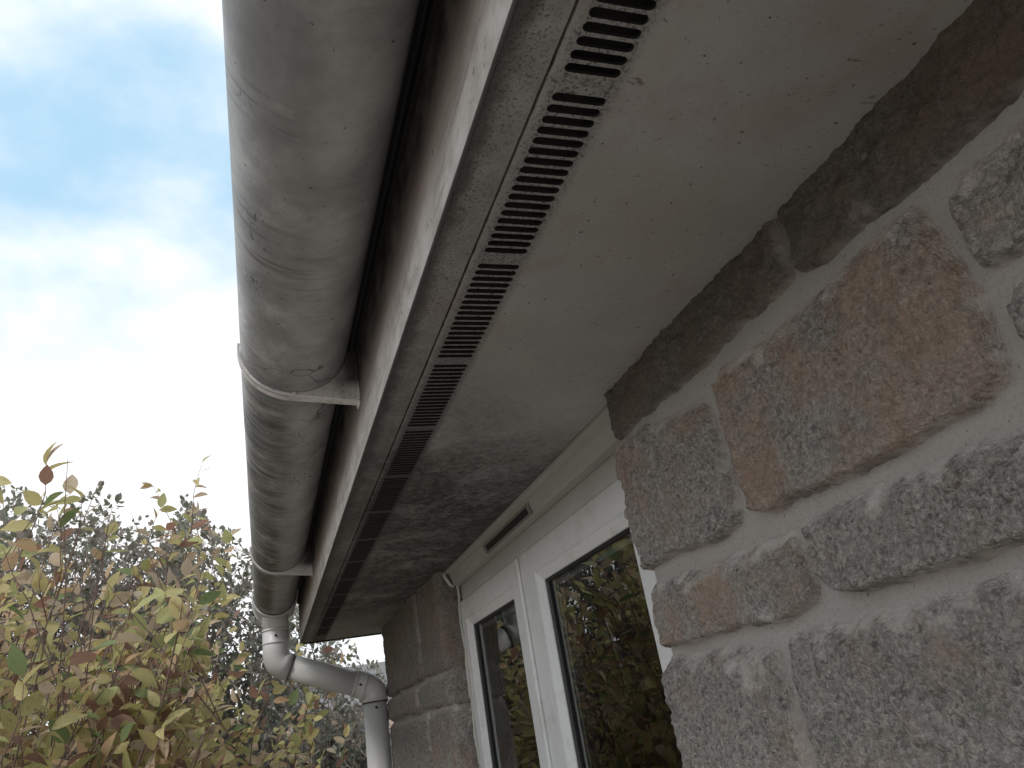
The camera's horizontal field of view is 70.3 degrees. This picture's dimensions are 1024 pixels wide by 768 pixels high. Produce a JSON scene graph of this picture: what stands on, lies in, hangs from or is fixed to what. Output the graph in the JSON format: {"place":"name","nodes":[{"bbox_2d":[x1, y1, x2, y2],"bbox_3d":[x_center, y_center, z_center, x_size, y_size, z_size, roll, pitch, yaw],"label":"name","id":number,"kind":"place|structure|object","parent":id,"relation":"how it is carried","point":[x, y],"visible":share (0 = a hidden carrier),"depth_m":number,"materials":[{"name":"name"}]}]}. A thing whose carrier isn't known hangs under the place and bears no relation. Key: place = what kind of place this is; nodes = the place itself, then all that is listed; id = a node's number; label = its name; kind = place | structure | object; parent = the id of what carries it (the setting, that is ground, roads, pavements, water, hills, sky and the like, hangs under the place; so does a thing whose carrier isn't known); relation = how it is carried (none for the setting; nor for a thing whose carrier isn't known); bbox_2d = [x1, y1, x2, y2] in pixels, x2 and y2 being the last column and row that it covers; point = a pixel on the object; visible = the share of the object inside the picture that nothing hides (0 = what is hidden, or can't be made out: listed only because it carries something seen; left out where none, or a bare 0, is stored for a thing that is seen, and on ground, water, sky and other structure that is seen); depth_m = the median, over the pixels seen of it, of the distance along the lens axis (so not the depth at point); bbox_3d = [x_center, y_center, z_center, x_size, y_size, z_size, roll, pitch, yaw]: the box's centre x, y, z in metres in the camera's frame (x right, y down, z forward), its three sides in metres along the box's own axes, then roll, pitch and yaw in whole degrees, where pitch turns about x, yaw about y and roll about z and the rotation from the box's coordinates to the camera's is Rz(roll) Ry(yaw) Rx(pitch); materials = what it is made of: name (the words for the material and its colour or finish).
{"place":"outdoors","nodes":[
{"label":"outdoors","id":0,"kind":"place"},
{"bbox_2d":[0,0,384,734],"label":"sky","id":1,"kind":"structure","parent":0,"point":[119,315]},
{"bbox_2d":[260,661,393,747],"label":"distant house","id":2,"kind":"structure","parent":0,"point":[372,671],"depth_m":21.85,"materials":[{"name":"grey tile"}]},
{"bbox_2d":[291,718,325,730],"bbox_3d":[-5.805,10.260,20.901,1.000,1.100,0.120,-1,-26,-19],"label":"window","id":3,"kind":"structure","parent":2,"relation":"in","point":[318,724],"depth_m":21.08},
{"label":"ground","id":4,"kind":"structure","parent":0,"visible":0},
{"bbox_2d":[0,558,56,670],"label":"cotoneaster shrub","id":5,"kind":"object","parent":4,"relation":"on","point":[18,592],"visible":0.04,"depth_m":2.96,"materials":[{"name":"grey plant"}]},
{"bbox_2d":[0,481,254,767],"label":"cotoneaster shrub","id":6,"kind":"object","parent":4,"relation":"on","point":[98,537],"visible":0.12,"depth_m":3.04,"materials":[{"name":"green plant"}]},
{"bbox_2d":[0,442,355,767],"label":"autumn shrub","id":7,"kind":"object","parent":4,"relation":"on","point":[113,722],"visible":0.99,"depth_m":1.48,"materials":[{"name":"green plant"}]},
{"bbox_2d":[66,681,291,766],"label":"garden hedge","id":8,"kind":"object","parent":4,"relation":"on","point":[262,744],"visible":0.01,"depth_m":5.50,"materials":[{"name":"green plant"}]},
{"bbox_2d":[93,503,390,767],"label":"cotoneaster shrub","id":9,"kind":"object","parent":4,"relation":"on","point":[253,638],"visible":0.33,"depth_m":3.09,"materials":[{"name":"green plant"}]},
{"bbox_2d":[259,704,392,767],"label":"shrub","id":10,"kind":"object","parent":4,"relation":"on","point":[360,730],"visible":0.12,"depth_m":3.16,"materials":[{"name":"green plant"}]},
{"bbox_2d":[297,0,1023,767],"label":"bungalow","id":11,"kind":"object","parent":4,"relation":"on","point":[683,426],"visible":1,"depth_m":0.49,"materials":[{"name":"stone"}]},
{"bbox_2d":[222,0,418,629],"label":"gutter","id":12,"kind":"object","parent":11,"relation":"attached to","point":[313,87],"visible":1,"depth_m":0.55,"materials":[{"name":"plastic"}]},
{"bbox_2d":[261,627,392,767],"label":"downpipe","id":13,"kind":"object","parent":11,"relation":"attached to","point":[283,663],"visible":1,"depth_m":2.03,"materials":[{"name":"plastic"}]},
{"bbox_2d":[442,406,672,767],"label":"window","id":14,"kind":"structure","parent":11,"relation":"in","point":[570,521],"depth_m":1.04,"materials":[{"name":"white plastic"}]}
]}

